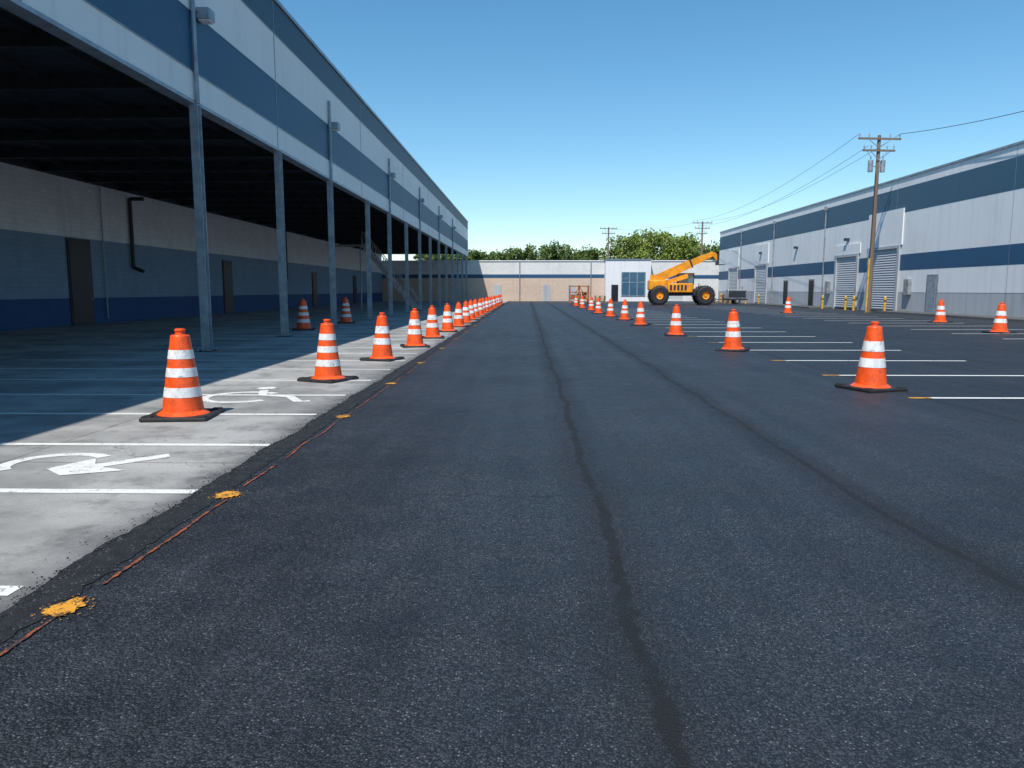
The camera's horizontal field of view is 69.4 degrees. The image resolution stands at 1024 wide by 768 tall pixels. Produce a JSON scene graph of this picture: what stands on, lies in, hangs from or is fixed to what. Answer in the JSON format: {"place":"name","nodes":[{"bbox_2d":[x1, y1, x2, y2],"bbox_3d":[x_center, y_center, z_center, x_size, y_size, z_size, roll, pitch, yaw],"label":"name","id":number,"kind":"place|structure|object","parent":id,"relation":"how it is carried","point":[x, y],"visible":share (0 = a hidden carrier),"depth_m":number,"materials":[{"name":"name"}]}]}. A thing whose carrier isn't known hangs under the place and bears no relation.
{"place":"outdoors","nodes":[
{"label":"outdoors","id":0,"kind":"place"},
{"bbox_2d":[0,301,507,612],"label":"concrete pavement","id":1,"kind":"structure","parent":0,"point":[44,521],"depth_m":9.44,"materials":[{"name":"grey concrete"}]},
{"bbox_2d":[0,453,169,474],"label":"painted wheelchair symbol","id":2,"kind":"object","parent":1,"relation":"on","point":[87,466],"visible":1,"depth_m":6.43,"materials":[{"name":"paint"}]},
{"bbox_2d":[139,328,224,421],"bbox_3d":[-3.909,-0.132,8.755,0.742,1.053,0.742,0,7,-5],"label":"traffic cone","id":3,"kind":"object","parent":1,"relation":"on","point":[182,398],"visible":1,"depth_m":8.61,"materials":[{"name":"orange plastic"}]},
{"bbox_2d":[0,0,467,351],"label":"warehouse with canopy","id":4,"kind":"structure","parent":1,"relation":"on","point":[205,160],"depth_m":29.28,"materials":[{"name":"metal"}]},
{"bbox_2d":[65,237,356,324],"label":"doors","id":5,"kind":"structure","parent":4,"relation":"in","point":[78,252],"depth_m":32.54,"materials":[{"name":"metal"}]},
{"bbox_2d":[0,301,506,595],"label":"parking lines","id":6,"kind":"object","parent":1,"relation":"on","point":[6,590],"visible":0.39,"depth_m":8.96,"materials":[{"name":"white paint"}]},
{"bbox_2d":[0,301,509,643],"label":"tar edge strip","id":7,"kind":"object","parent":1,"relation":"on","point":[117,551],"visible":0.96,"depth_m":4.63,"materials":[{"name":"black asphalt"}]},
{"bbox_2d":[202,387,309,402],"bbox_3d":[-3.743,0.179,10.454,1.263,0.001,1.873,-5,9,-33],"label":"painted wheelchair symbol","id":8,"kind":"object","parent":1,"relation":"on","point":[261,393],"visible":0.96,"depth_m":10.47,"materials":[{"name":"paint"}]},
{"bbox_2d":[292,299,315,330],"bbox_3d":[-7.887,-2.633,27.959,0.828,1.175,0.828,-2,7,-12],"label":"traffic cone","id":9,"kind":"object","parent":1,"relation":"on","point":[303,321],"visible":1,"depth_m":27.79,"materials":[{"name":"orange plastic"}]},
{"bbox_2d":[297,319,358,383],"bbox_3d":[-3.076,-0.572,12.340,0.720,1.022,0.720,4,8,26],"label":"traffic cone","id":10,"kind":"object","parent":1,"relation":"on","point":[328,367],"visible":1,"depth_m":12.20,"materials":[{"name":"orange plastic"}]},
{"bbox_2d":[337,297,355,323],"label":"traffic cone","id":11,"kind":"object","parent":1,"relation":"on","point":[345,315],"visible":0.99,"depth_m":33.54,"materials":[{"name":"orange plastic"}]},
{"bbox_2d":[326,231,418,308],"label":"steel staircase","id":12,"kind":"structure","parent":1,"relation":"on","point":[384,270],"depth_m":57.73,"materials":[{"name":"grey metal"}]},
{"bbox_2d":[359,312,404,361],"bbox_3d":[-2.800,-1.032,15.961,0.720,1.022,0.720,3,7,18],"label":"traffic cone","id":13,"kind":"object","parent":1,"relation":"on","point":[382,349],"visible":1,"depth_m":15.82,"materials":[{"name":"orange plastic"}]},
{"bbox_2d":[400,308,429,347],"bbox_3d":[-2.579,-1.497,19.625,0.720,1.022,0.720,-2,7,-15],"label":"traffic cone","id":14,"kind":"object","parent":1,"relation":"on","point":[414,338],"visible":1,"depth_m":19.48,"materials":[{"name":"orange plastic"}]},
{"bbox_2d":[422,305,443,338],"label":"traffic cone","id":15,"kind":"object","parent":1,"relation":"on","point":[432,329],"visible":0.99,"depth_m":23.05,"materials":[{"name":"orange plastic"}]},
{"bbox_2d":[439,303,457,331],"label":"traffic cone","id":16,"kind":"object","parent":1,"relation":"on","point":[447,324],"visible":0.94,"depth_m":26.62,"materials":[{"name":"orange plastic"}]},
{"bbox_2d":[453,302,468,326],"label":"traffic cone","id":17,"kind":"object","parent":1,"relation":"on","point":[458,319],"visible":0.98,"depth_m":30.19,"materials":[{"name":"orange plastic"}]},
{"bbox_2d":[462,301,475,322],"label":"traffic cone","id":18,"kind":"object","parent":1,"relation":"on","point":[466,315],"visible":0.9,"depth_m":33.65,"materials":[{"name":"orange plastic"}]},
{"bbox_2d":[468,300,477,319],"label":"traffic cone","id":19,"kind":"object","parent":1,"relation":"on","point":[471,310],"visible":0.74,"depth_m":37.13,"materials":[{"name":"orange plastic"}]},
{"bbox_2d":[473,299,482,317],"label":"traffic cone","id":20,"kind":"object","parent":1,"relation":"on","point":[475,304],"visible":0.77,"depth_m":40.60,"materials":[{"name":"orange plastic"}]},
{"bbox_2d":[478,298,485,315],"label":"traffic cone","id":21,"kind":"object","parent":1,"relation":"on","point":[480,308],"visible":0.77,"depth_m":44.07,"materials":[{"name":"orange plastic"}]},
{"bbox_2d":[482,298,488,313],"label":"traffic cone","id":22,"kind":"object","parent":1,"relation":"on","point":[484,306],"visible":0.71,"depth_m":47.55,"materials":[{"name":"orange plastic"}]},
{"bbox_2d":[485,297,493,311],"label":"traffic cone","id":23,"kind":"object","parent":1,"relation":"on","point":[487,304],"visible":0.82,"depth_m":51.02,"materials":[{"name":"orange plastic"}]},
{"bbox_2d":[488,297,492,310],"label":"traffic cone","id":24,"kind":"object","parent":1,"relation":"on","point":[490,304],"visible":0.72,"depth_m":54.49,"materials":[{"name":"orange plastic"}]},
{"bbox_2d":[492,296,498,307],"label":"traffic cone","id":25,"kind":"object","parent":1,"relation":"on","point":[494,302],"visible":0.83,"depth_m":61.43,"materials":[{"name":"orange plastic"}]},
{"bbox_2d":[0,301,1023,767],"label":"asphalt road","id":26,"kind":"structure","parent":0,"point":[336,569],"depth_m":3.86,"materials":[{"name":"grey asphalt"}]},
{"bbox_2d":[0,328,471,655],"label":"red layout line","id":27,"kind":"object","parent":26,"relation":"on","point":[107,581],"visible":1,"depth_m":4.47,"materials":[{"name":"paint"}]},
{"bbox_2d":[32,331,467,622],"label":"yellow survey marks","id":28,"kind":"object","parent":26,"relation":"on","point":[59,609],"visible":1,"depth_m":3.50,"materials":[{"name":"paint"}]},
{"bbox_2d":[0,362,990,762],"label":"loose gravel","id":29,"kind":"structure","parent":26,"relation":"on","point":[186,516],"depth_m":4.67,"materials":[{"name":"grey gravel"}]},
{"bbox_2d":[382,260,718,300],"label":"walls","id":30,"kind":"structure","parent":26,"relation":"on","point":[484,277],"depth_m":100.00,"materials":[{"name":"grey paint"}]},
{"bbox_2d":[494,262,682,300],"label":"doors","id":31,"kind":"structure","parent":30,"relation":"attached to","point":[546,292],"depth_m":100.04,"materials":[{"name":"grey paint"}]},
{"bbox_2d":[571,295,579,305],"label":"traffic cone","id":32,"kind":"object","parent":26,"relation":"on","point":[576,301],"visible":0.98,"depth_m":69.33,"materials":[{"name":"orange plastic"}]},
{"bbox_2d":[569,285,588,303],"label":"storage rack","id":33,"kind":"object","parent":26,"relation":"on","point":[585,295],"visible":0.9,"depth_m":79.27,"materials":[{"name":"metal"}]},
{"bbox_2d":[577,296,586,307],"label":"traffic cone","id":34,"kind":"object","parent":26,"relation":"on","point":[582,304],"visible":0.98,"depth_m":61.38,"materials":[{"name":"orange plastic"}]},
{"bbox_2d":[587,296,594,309],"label":"traffic cone","id":35,"kind":"object","parent":26,"relation":"on","point":[591,304],"visible":0.98,"depth_m":54.44,"materials":[{"name":"orange plastic"}]},
{"bbox_2d":[591,297,605,313],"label":"traffic cone","id":36,"kind":"object","parent":26,"relation":"on","point":[598,309],"visible":1,"depth_m":47.49,"materials":[{"name":"orange plastic"}]},
{"bbox_2d":[594,296,605,302],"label":"pallet stack","id":37,"kind":"object","parent":26,"relation":"on","point":[595,299],"visible":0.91,"depth_m":82.75,"materials":[{"name":"brown wood"}]},
{"bbox_2d":[603,298,616,316],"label":"traffic cone","id":38,"kind":"object","parent":26,"relation":"on","point":[610,310],"visible":1,"depth_m":41.54,"materials":[{"name":"orange plastic"}]},
{"bbox_2d":[615,299,632,319],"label":"traffic cone","id":39,"kind":"object","parent":26,"relation":"on","point":[624,315],"visible":1,"depth_m":36.97,"materials":[{"name":"orange plastic"}]},
{"bbox_2d":[603,259,651,300],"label":"office annex","id":40,"kind":"object","parent":26,"relation":"on","point":[627,279],"visible":0.91,"depth_m":98.10,"materials":[{"name":"metal"}]},
{"bbox_2d":[630,301,650,325],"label":"traffic cone","id":41,"kind":"object","parent":26,"relation":"on","point":[640,318],"visible":1,"depth_m":31.42,"materials":[{"name":"orange plastic"}]},
{"bbox_2d":[664,304,687,335],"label":"traffic cone","id":42,"kind":"object","parent":26,"relation":"on","point":[675,329],"visible":1,"depth_m":24.28,"materials":[{"name":"orange plastic"}]},
{"bbox_2d":[647,251,724,304],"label":"telehandler","id":43,"kind":"object","parent":26,"relation":"on","point":[659,293],"visible":1,"depth_m":74.23,"materials":[{"name":"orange metal"}]},
{"bbox_2d":[716,287,746,303],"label":"towable generator","id":44,"kind":"object","parent":26,"relation":"on","point":[735,296],"visible":0.94,"depth_m":78.45,"materials":[{"name":"metal"}]},
{"bbox_2d":[715,309,750,351],"bbox_3d":[5.495,-1.347,18.370,0.720,1.022,0.720,3,8,30],"label":"traffic cone","id":45,"kind":"object","parent":26,"relation":"on","point":[733,341],"visible":1,"depth_m":18.23,"materials":[{"name":"orange plastic"}]},
{"bbox_2d":[780,297,794,312],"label":"traffic cone","id":46,"kind":"object","parent":26,"relation":"on","point":[787,309],"visible":0.99,"depth_m":47.73,"materials":[{"name":"orange plastic"}]},
{"bbox_2d":[821,295,823,307],"bbox_3d":[25.334,-6.708,60.335,0.173,1.085,0.169,0,7,1],"label":"bollard","id":47,"kind":"object","parent":26,"relation":"on","point":[822,302],"visible":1,"depth_m":60.27,"materials":[{"name":"yellow metal"}]},
{"bbox_2d":[844,296,846,309],"bbox_3d":[25.245,-6.153,55.971,0.173,1.085,0.169,0,7,1],"label":"bollard","id":48,"kind":"object","parent":26,"relation":"on","point":[845,303],"visible":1,"depth_m":55.92,"materials":[{"name":"yellow metal"}]},
{"bbox_2d":[852,296,854,309],"bbox_3d":[25.217,-5.977,54.583,0.173,1.085,0.169,0,7,1],"label":"bollard","id":49,"kind":"object","parent":26,"relation":"on","point":[853,304],"visible":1,"depth_m":54.53,"materials":[{"name":"yellow metal"}]},
{"bbox_2d":[704,307,1023,398],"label":"bay lines","id":50,"kind":"object","parent":26,"relation":"on","point":[886,360],"visible":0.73,"depth_m":15.74,"materials":[{"name":"white paint"}]},
{"bbox_2d":[718,140,1023,316],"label":"white warehouse","id":51,"kind":"structure","parent":26,"relation":"on","point":[951,234],"depth_m":48.64,"materials":[{"name":"grey paint"}]},
{"bbox_2d":[728,208,938,312],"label":"doors","id":52,"kind":"structure","parent":51,"relation":"in","point":[889,224],"depth_m":53.66,"materials":[{"name":"grey paint"}]},
{"bbox_2d":[834,321,907,392],"bbox_3d":[5.450,-0.433,11.173,0.720,1.022,0.720,-2,8,-18],"label":"traffic cone","id":53,"kind":"object","parent":26,"relation":"on","point":[871,375],"visible":1,"depth_m":11.04,"materials":[{"name":"orange plastic"}]},
{"bbox_2d":[858,133,900,311],"bbox_3d":[24.124,-10.647,49.373,2.900,11.671,0.430,-1,7,-5],"label":"utility pole","id":54,"kind":"object","parent":26,"relation":"on","point":[882,162],"visible":0.98,"depth_m":49.01,"materials":[{"name":"brown wood"}]},
{"bbox_2d":[695,134,858,220],"bbox_3d":[24.654,-19.486,77.913,0.024,1.299,59.198,0,7,4],"label":"power line","id":55,"kind":"object","parent":54,"relation":"attached to","point":[787,182],"visible":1,"depth_m":62.61,"materials":[{"name":"black metal"}]},
{"bbox_2d":[710,136,896,220],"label":"power line","id":56,"kind":"object","parent":54,"relation":"attached to","point":[807,187],"visible":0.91,"depth_m":66.13,"materials":[{"name":"black metal"}]},
{"bbox_2d":[902,111,1023,133],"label":"power line","id":57,"kind":"object","parent":54,"relation":"attached to","point":[965,123],"visible":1,"depth_m":41.31,"materials":[{"name":"black metal"}]},
{"bbox_2d":[883,296,886,310],"bbox_3d":[25.119,-5.372,49.822,0.173,1.085,0.169,0,7,1],"label":"bollard","id":58,"kind":"object","parent":26,"relation":"on","point":[884,304],"visible":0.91,"depth_m":49.76,"materials":[{"name":"yellow metal"}]},
{"bbox_2d":[749,303,1023,321],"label":"kerb walk","id":59,"kind":"structure","parent":26,"relation":"on","point":[987,317],"depth_m":43.55,"materials":[{"name":"concrete"}]},
{"bbox_2d":[928,299,952,322],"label":"traffic cone","id":60,"kind":"object","parent":26,"relation":"on","point":[940,316],"visible":1,"depth_m":33.81,"materials":[{"name":"orange plastic"}]},
{"bbox_2d":[982,302,1017,333],"bbox_3d":[17.033,-2.313,25.773,0.756,1.073,0.756,-2,8,-18],"label":"traffic cone","id":61,"kind":"object","parent":26,"relation":"on","point":[999,326],"visible":1,"depth_m":25.63,"materials":[{"name":"orange plastic"}]},
{"bbox_2d":[279,0,1023,259],"label":"sky","id":62,"kind":"structure","parent":0,"point":[541,122],"materials":[{"name":"blue"}]},
{"bbox_2d":[722,294,731,303],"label":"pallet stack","id":63,"kind":"object","parent":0,"point":[723,301],"visible":0.38,"depth_m":82.79,"materials":[{"name":"brown wood"}]},
{"label":"ground","id":64,"kind":"structure","parent":0,"visible":0},
{"bbox_2d":[413,239,606,259],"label":"distant trees","id":65,"kind":"object","parent":64,"relation":"on","point":[546,252],"visible":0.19,"depth_m":129.53,"materials":[{"name":"green plant"}]},
{"bbox_2d":[600,226,616,258],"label":"utility pole","id":66,"kind":"object","parent":64,"relation":"on","point":[608,228],"visible":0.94,"depth_m":118.53,"materials":[{"name":"brown wood"}]},
{"bbox_2d":[600,233,652,259],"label":"broadleaf tree","id":67,"kind":"object","parent":64,"relation":"on","point":[629,246],"visible":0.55,"depth_m":123.67,"materials":[{"name":"green plant"}]},
{"bbox_2d":[624,227,674,259],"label":"broadleaf tree","id":68,"kind":"object","parent":64,"relation":"on","point":[651,238],"visible":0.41,"depth_m":126.03,"materials":[{"name":"green plant"}]},
{"bbox_2d":[654,232,705,259],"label":"broadleaf tree","id":69,"kind":"object","parent":64,"relation":"on","point":[679,248],"visible":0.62,"depth_m":124.24,"materials":[{"name":"green plant"}]},
{"bbox_2d":[693,221,711,255],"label":"utility pole","id":70,"kind":"object","parent":64,"relation":"on","point":[702,228],"visible":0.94,"depth_m":107.35,"materials":[{"name":"brown wood"}]},
{"bbox_2d":[702,146,867,225],"bbox_3d":[25.239,-18.741,77.996,0.024,1.299,59.192,0,7,3],"label":"power line","id":71,"kind":"object","parent":70,"relation":"attached to","point":[799,188],"visible":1,"depth_m":60.65,"materials":[{"name":"black metal"}]},
{"bbox_2d":[687,240,719,259],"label":"broadleaf tree","id":72,"kind":"object","parent":64,"relation":"on","point":[715,249],"visible":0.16,"depth_m":127.86,"materials":[{"name":"green plant"}]}
]}

